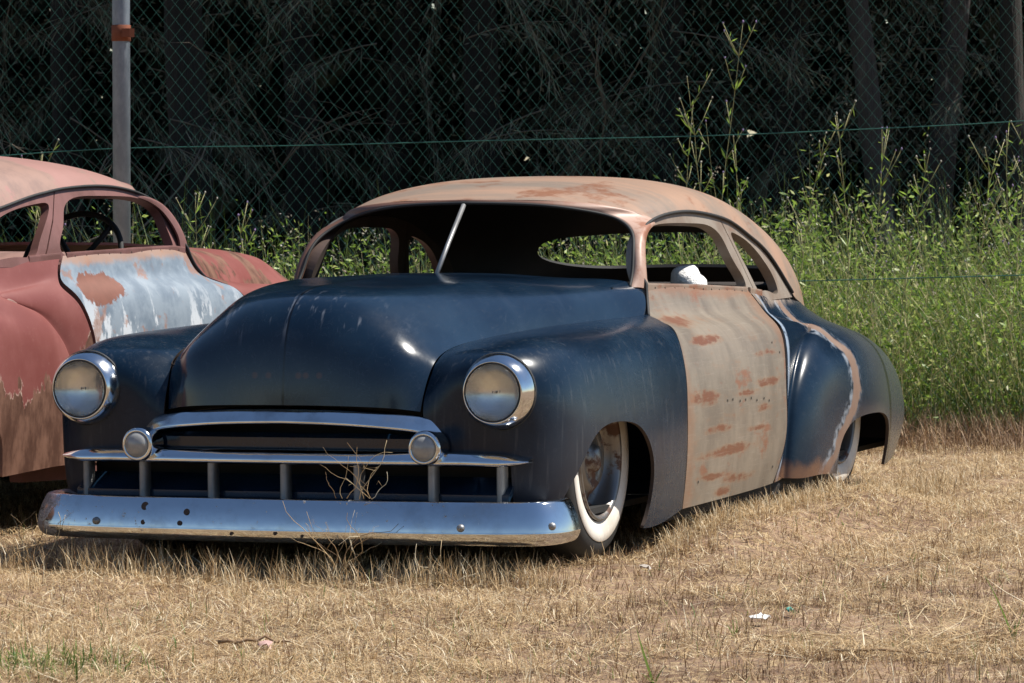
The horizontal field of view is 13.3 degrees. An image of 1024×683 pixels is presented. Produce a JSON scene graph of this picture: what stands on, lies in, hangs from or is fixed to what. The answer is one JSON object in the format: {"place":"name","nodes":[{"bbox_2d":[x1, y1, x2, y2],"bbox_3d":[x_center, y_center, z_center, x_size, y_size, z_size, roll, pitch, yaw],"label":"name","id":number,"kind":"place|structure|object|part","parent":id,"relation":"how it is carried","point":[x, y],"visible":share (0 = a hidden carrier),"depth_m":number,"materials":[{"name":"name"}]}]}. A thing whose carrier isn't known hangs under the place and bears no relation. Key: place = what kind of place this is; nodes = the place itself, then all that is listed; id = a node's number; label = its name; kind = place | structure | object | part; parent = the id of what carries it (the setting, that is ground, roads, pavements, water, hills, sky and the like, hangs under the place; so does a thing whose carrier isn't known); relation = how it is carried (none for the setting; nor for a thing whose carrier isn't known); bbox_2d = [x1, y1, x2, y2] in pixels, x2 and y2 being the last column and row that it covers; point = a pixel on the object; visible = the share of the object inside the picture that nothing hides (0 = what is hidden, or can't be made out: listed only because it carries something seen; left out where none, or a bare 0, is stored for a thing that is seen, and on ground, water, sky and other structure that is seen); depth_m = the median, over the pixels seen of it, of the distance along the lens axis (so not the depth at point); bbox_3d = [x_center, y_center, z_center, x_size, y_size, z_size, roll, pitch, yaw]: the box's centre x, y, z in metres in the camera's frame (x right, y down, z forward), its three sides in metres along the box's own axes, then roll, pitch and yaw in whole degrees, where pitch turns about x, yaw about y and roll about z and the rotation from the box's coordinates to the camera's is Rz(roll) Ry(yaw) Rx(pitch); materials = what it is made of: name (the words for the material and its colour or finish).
{"place":"outdoors","nodes":[
{"label":"outdoors","id":0,"kind":"place"},
{"bbox_2d":[50,4,931,160],"label":"sky","id":1,"kind":"structure","parent":0,"point":[751,132],"materials":[{"name":"white"}]},
{"bbox_2d":[0,391,1023,682],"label":"ground","id":2,"kind":"structure","parent":0,"point":[730,577],"depth_m":13.20,"materials":[{"name":"beige plant"}]},
{"bbox_2d":[5,0,39,238],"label":"woodland tree","id":3,"kind":"object","parent":2,"relation":"on","point":[25,73],"visible":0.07,"depth_m":32.32,"materials":[{"name":"green plant"}]},
{"bbox_2d":[0,504,60,566],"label":"dead weed","id":4,"kind":"object","parent":2,"relation":"on","point":[26,547],"visible":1,"depth_m":14.04,"materials":[{"name":"beige plant"}]},
{"bbox_2d":[27,138,58,234],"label":"tall weed","id":5,"kind":"object","parent":2,"relation":"on","point":[36,209],"visible":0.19,"depth_m":21.11,"materials":[{"name":"green plant"}]},
{"bbox_2d":[21,155,65,230],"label":"tall weed","id":6,"kind":"object","parent":2,"relation":"on","point":[36,207],"visible":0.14,"depth_m":21.16,"materials":[{"name":"green plant"}]},
{"bbox_2d":[50,0,85,241],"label":"woodland tree","id":7,"kind":"object","parent":2,"relation":"on","point":[73,91],"visible":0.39,"depth_m":26.86,"materials":[{"name":"brown plant"}]},
{"bbox_2d":[0,119,268,264],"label":"dead shrub","id":8,"kind":"object","parent":2,"relation":"on","point":[151,218],"visible":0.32,"depth_m":23.96,"materials":[{"name":"brown wood"}]},
{"bbox_2d":[0,156,288,482],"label":"parked car","id":9,"kind":"object","parent":2,"relation":"on","point":[61,299],"visible":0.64,"depth_m":15.81,"materials":[{"name":"red paint"}]},
{"bbox_3d":[-1.382,-0.065,16.303,0.263,1.014,1.452,1,1,24],"label":"door","id":10,"kind":"part","parent":9,"relation":"part of","materials":[{"name":"metal"}]},
{"bbox_2d":[164,0,216,248],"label":"woodland tree","id":11,"kind":"object","parent":2,"relation":"on","point":[175,74],"visible":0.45,"depth_m":24.88,"materials":[{"name":"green plant"}]},
{"bbox_2d":[175,190,217,248],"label":"tall weed","id":12,"kind":"object","parent":2,"relation":"on","point":[196,210],"visible":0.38,"depth_m":21.02,"materials":[{"name":"green plant"}]},
{"bbox_2d":[0,31,434,272],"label":"dead shrub","id":13,"kind":"object","parent":2,"relation":"on","point":[248,204],"visible":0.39,"depth_m":24.48,"materials":[{"name":"brown wood"}]},
{"bbox_2d":[237,200,255,253],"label":"tall weed","id":14,"kind":"object","parent":2,"relation":"on","point":[244,227],"visible":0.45,"depth_m":21.20,"materials":[{"name":"green plant"}]},
{"bbox_2d":[228,23,270,259],"bbox_3d":[-1.889,-5.806,31.385,8.016,11.875,7.994,1,3,29],"label":"woodland tree","id":15,"kind":"object","parent":2,"relation":"on","point":[251,40],"visible":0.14,"depth_m":31.86,"materials":[{"name":"green plant"}]},
{"bbox_2d":[218,635,290,644],"bbox_3d":[-0.688,0.799,11.790,0.203,0.026,0.012,0,2,-7],"label":"dry stick","id":16,"kind":"object","parent":2,"relation":"on","point":[240,641],"visible":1,"depth_m":11.79,"materials":[{"name":"brown wood"}]},
{"bbox_2d":[258,640,272,648],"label":"dead leaf","id":17,"kind":"object","parent":2,"relation":"on","point":[268,643],"visible":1,"depth_m":11.73,"materials":[{"name":"pink plant"}]},
{"bbox_2d":[280,0,325,279],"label":"woodland tree","id":18,"kind":"object","parent":2,"relation":"on","point":[302,198],"visible":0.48,"depth_m":27.37,"materials":[{"name":"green plant"}]},
{"bbox_2d":[283,503,397,572],"bbox_3d":[-0.529,0.602,13.589,0.347,0.219,0.145,1,2,20],"label":"dead weed","id":19,"kind":"object","parent":2,"relation":"on","point":[345,564],"visible":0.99,"depth_m":13.59,"materials":[{"name":"beige plant"}]},
{"bbox_2d":[351,0,421,273],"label":"woodland tree","id":20,"kind":"object","parent":2,"relation":"on","point":[397,129],"visible":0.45,"depth_m":28.86,"materials":[{"name":"brown plant"}]},
{"bbox_2d":[353,0,507,114],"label":"woodland tree","id":21,"kind":"object","parent":2,"relation":"on","point":[503,110],"visible":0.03,"depth_m":32.81,"materials":[{"name":"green plant"}]},
{"bbox_2d":[415,540,475,587],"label":"dead weed","id":22,"kind":"object","parent":2,"relation":"on","point":[438,580],"visible":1,"depth_m":13.43,"materials":[{"name":"beige plant"}]},
{"bbox_2d":[37,176,903,559],"bbox_3d":[0.077,0.021,16.016,1.909,1.244,4.904,0,2,20],"label":"parked car","id":23,"kind":"object","parent":2,"relation":"on","point":[495,380],"visible":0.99,"depth_m":14.13,"materials":[{"name":"blue metal"}]},
{"bbox_3d":[-0.700,0.032,16.022,0.345,0.991,1.421,0,2,20],"label":"door","id":24,"kind":"part","parent":23,"relation":"part of","materials":[{"name":"brown metal"}]},
{"bbox_2d":[321,441,392,498],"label":"dead weed","id":25,"kind":"object","parent":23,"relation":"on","point":[357,478],"visible":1,"depth_m":13.65,"materials":[{"name":"beige plant"}]},
{"bbox_2d":[670,265,706,284],"bbox_3d":[0.636,-0.214,15.971,0.136,0.131,0.193,-1,2,-14],"label":"cloth bundle","id":26,"kind":"object","parent":23,"relation":"on","point":[688,274],"visible":0.7,"depth_m":15.90,"materials":[{"name":"white fabric"}]},
{"bbox_3d":[0.672,0.039,15.515,0.345,0.991,1.421,0,2,20],"label":"door","id":27,"kind":"part","parent":23,"relation":"part of","materials":[{"name":"metal"}]},
{"bbox_2d":[0,447,1022,682],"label":"green shoots","id":28,"kind":"object","parent":2,"relation":"on","point":[14,654],"visible":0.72,"depth_m":11.47,"materials":[{"name":"green plant"}]},
{"bbox_2d":[0,0,1023,305],"bbox_3d":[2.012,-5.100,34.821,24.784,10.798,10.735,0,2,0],"label":"woodland","id":29,"kind":"object","parent":2,"relation":"on","point":[340,78],"visible":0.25,"depth_m":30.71,"materials":[{"name":"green plant"}]},
{"bbox_2d":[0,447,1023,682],"bbox_3d":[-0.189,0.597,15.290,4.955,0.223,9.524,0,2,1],"label":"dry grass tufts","id":30,"kind":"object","parent":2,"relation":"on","point":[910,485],"visible":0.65,"depth_m":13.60,"materials":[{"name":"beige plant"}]},
{"bbox_2d":[0,0,1023,272],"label":"casuarina scrub","id":31,"kind":"object","parent":2,"relation":"on","point":[424,66],"visible":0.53,"depth_m":25.90,"materials":[{"name":"plant"}]},
{"bbox_2d":[0,0,1001,271],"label":"scrub boughs","id":32,"kind":"object","parent":31,"relation":"on","point":[492,132],"visible":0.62,"depth_m":25.83,"materials":[{"name":"brown wood"}]},
{"bbox_2d":[0,0,1023,435],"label":"chain link fence","id":33,"kind":"object","parent":2,"relation":"on","point":[122,34],"visible":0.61,"depth_m":20.57,"materials":[{"name":"green metal"}]},
{"bbox_2d":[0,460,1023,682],"bbox_3d":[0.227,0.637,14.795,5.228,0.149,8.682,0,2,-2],"label":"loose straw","id":34,"kind":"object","parent":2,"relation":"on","point":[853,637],"visible":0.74,"depth_m":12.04,"materials":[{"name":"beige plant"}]},
{"bbox_2d":[0,127,1023,437],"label":"weed","id":35,"kind":"object","parent":2,"relation":"on","point":[914,305],"depth_m":21.63,"materials":[{"name":"green plant"}]},
{"bbox_2d":[61,135,1023,373],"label":"seed heads","id":36,"kind":"object","parent":35,"relation":"attached to","point":[917,284],"visible":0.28,"depth_m":22.11,"materials":[{"name":"plant"}]},
{"bbox_2d":[349,0,774,263],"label":"woodland tree","id":37,"kind":"object","parent":2,"relation":"on","point":[721,28],"visible":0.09,"depth_m":31.38,"materials":[{"name":"green plant"}]},
{"bbox_2d":[564,0,598,264],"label":"woodland tree","id":38,"kind":"object","parent":2,"relation":"on","point":[586,51],"visible":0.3,"depth_m":28.44,"materials":[{"name":"brown plant"}]},
{"bbox_2d":[463,0,705,178],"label":"woodland tree","id":39,"kind":"object","parent":2,"relation":"on","point":[479,76],"visible":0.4,"depth_m":26.37,"materials":[{"name":"brown plant"}]},
{"bbox_2d":[640,564,650,569],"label":"dead leaf","id":40,"kind":"object","parent":2,"relation":"on","point":[645,566],"visible":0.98,"depth_m":13.93,"materials":[{"name":"white plant"}]},
{"bbox_2d":[636,628,665,682],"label":"grass plant","id":41,"kind":"object","parent":2,"relation":"on","point":[647,665],"depth_m":11.09,"materials":[{"name":"green plant"}]},
{"bbox_2d":[646,0,684,264],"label":"woodland tree","id":42,"kind":"object","parent":2,"relation":"on","point":[675,66],"visible":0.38,"depth_m":27.08,"materials":[{"name":"brown plant"}]},
{"bbox_2d":[669,101,695,263],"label":"tall weed","id":43,"kind":"object","parent":2,"relation":"on","point":[682,178],"visible":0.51,"depth_m":21.39,"materials":[{"name":"green plant"}]},
{"bbox_2d":[677,69,714,263],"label":"tall weed","id":44,"kind":"object","parent":2,"relation":"on","point":[696,162],"visible":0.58,"depth_m":21.10,"materials":[{"name":"green plant"}]},
{"bbox_2d":[698,120,715,196],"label":"tall weed","id":45,"kind":"object","parent":2,"relation":"on","point":[709,153],"visible":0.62,"depth_m":20.91,"materials":[{"name":"green plant"}]},
{"bbox_2d":[705,20,756,262],"bbox_3d":[1.022,-0.541,20.936,0.281,1.975,0.157,0,2,-1],"label":"tall weed","id":46,"kind":"object","parent":2,"relation":"on","point":[737,84],"visible":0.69,"depth_m":20.91,"materials":[{"name":"green plant"}]},
{"bbox_2d":[727,619,739,636],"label":"grass plant","id":47,"kind":"object","parent":2,"relation":"on","point":[733,629],"depth_m":12.14,"materials":[{"name":"green plant"}]},
{"bbox_2d":[728,135,747,261],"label":"tall weed","id":48,"kind":"object","parent":2,"relation":"on","point":[741,191],"visible":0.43,"depth_m":21.25,"materials":[{"name":"green plant"}]},
{"bbox_2d":[516,0,992,295],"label":"dead shrub","id":49,"kind":"object","parent":2,"relation":"on","point":[599,83],"visible":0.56,"depth_m":24.69,"materials":[{"name":"brown wood"}]},
{"bbox_2d":[748,612,770,619],"bbox_3d":[0.704,0.780,12.490,0.060,0.019,0.058,0,2,-10],"label":"paper scrap","id":50,"kind":"object","parent":2,"relation":"on","point":[759,616],"visible":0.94,"depth_m":12.48,"materials":[{"name":"white paper"}]},
{"bbox_2d":[766,0,809,293],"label":"woodland tree","id":51,"kind":"object","parent":2,"relation":"on","point":[784,12],"visible":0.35,"depth_m":27.92,"materials":[{"name":"brown plant"}]},
{"bbox_2d":[786,119,840,284],"bbox_3d":[1.428,-0.314,21.125,0.284,1.507,0.189,0,2,10],"label":"tall weed","id":52,"kind":"object","parent":2,"relation":"on","point":[807,202],"visible":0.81,"depth_m":21.13,"materials":[{"name":"green plant"}]},
{"bbox_2d":[763,633,871,637],"bbox_3d":[0.836,0.803,12.041,0.300,0.013,0.018,0,2,-4],"label":"dry stick","id":53,"kind":"object","parent":2,"relation":"on","point":[811,634],"visible":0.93,"depth_m":12.04,"materials":[{"name":"brown wood"}]},
{"bbox_2d":[830,100,863,326],"bbox_3d":[1.582,-0.352,20.969,0.151,1.596,0.196,-1,2,-19],"label":"tall weed","id":54,"kind":"object","parent":2,"relation":"on","point":[842,214],"visible":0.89,"depth_m":20.94,"materials":[{"name":"green plant"}]},
{"bbox_2d":[862,127,902,337],"bbox_3d":[1.764,-0.296,21.093,0.198,1.473,0.194,0,2,-6],"label":"tall weed","id":55,"kind":"object","parent":2,"relation":"on","point":[882,183],"visible":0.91,"depth_m":21.09,"materials":[{"name":"green plant"}]},
{"bbox_2d":[834,648,964,655],"bbox_3d":[1.020,0.817,11.590,0.344,0.017,0.023,0,2,6],"label":"dry stick","id":56,"kind":"object","parent":2,"relation":"on","point":[874,649],"visible":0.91,"depth_m":11.59,"materials":[{"name":"brown wood"}]},
{"bbox_2d":[807,280,996,398],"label":"forest undergrowth","id":57,"kind":"object","parent":2,"relation":"on","point":[907,306],"depth_m":29.47,"materials":[{"name":"green plant"}]},
{"bbox_2d":[845,0,976,330],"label":"woodland tree","id":58,"kind":"object","parent":2,"relation":"on","point":[865,81],"visible":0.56,"depth_m":24.20,"materials":[{"name":"brown plant"}]},
{"bbox_2d":[892,148,941,368],"bbox_3d":[1.912,-0.238,20.952,0.149,1.369,0.234,-2,3,-44],"label":"tall weed","id":59,"kind":"object","parent":2,"relation":"on","point":[916,190],"visible":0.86,"depth_m":20.95,"materials":[{"name":"green plant"}]},
{"bbox_2d":[911,0,970,338],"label":"woodland tree","id":60,"kind":"object","parent":2,"relation":"on","point":[960,41],"visible":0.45,"depth_m":25.58,"materials":[{"name":"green plant"}]},
{"bbox_2d":[931,628,1023,645],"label":"dry stick","id":61,"kind":"object","parent":2,"relation":"on","point":[971,639],"visible":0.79,"depth_m":11.92,"materials":[{"name":"brown wood"}]},
{"bbox_2d":[964,0,1001,274],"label":"woodland tree","id":62,"kind":"object","parent":2,"relation":"on","point":[972,41],"visible":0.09,"depth_m":31.91,"materials":[{"name":"green plant"}]},
{"bbox_2d":[961,135,1004,416],"bbox_3d":[2.242,-0.271,20.985,0.217,1.431,0.188,0,2,5],"label":"tall weed","id":63,"kind":"object","parent":2,"relation":"on","point":[984,220],"visible":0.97,"depth_m":20.97,"materials":[{"name":"green plant"}]},
{"bbox_2d":[985,122,1021,429],"bbox_3d":[2.374,-0.316,21.169,0.167,1.507,0.229,2,3,35],"label":"tall weed","id":64,"kind":"object","parent":2,"relation":"on","point":[1006,251],"visible":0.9,"depth_m":21.16,"materials":[{"name":"green plant"}]},
{"bbox_2d":[984,575,1023,641],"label":"grass plant","id":65,"kind":"object","parent":2,"relation":"on","point":[1014,632],"depth_m":12.00,"materials":[{"name":"beige plant"}]},
{"bbox_2d":[999,0,1023,328],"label":"woodland tree","id":66,"kind":"object","parent":2,"relation":"on","point":[1005,64],"visible":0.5,"depth_m":23.76,"materials":[{"name":"brown plant"}]},
{"bbox_2d":[1004,122,1023,427],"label":"tall weed","id":67,"kind":"object","parent":2,"relation":"on","point":[1018,232],"visible":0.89,"depth_m":20.89,"materials":[{"name":"green plant"}]}
]}

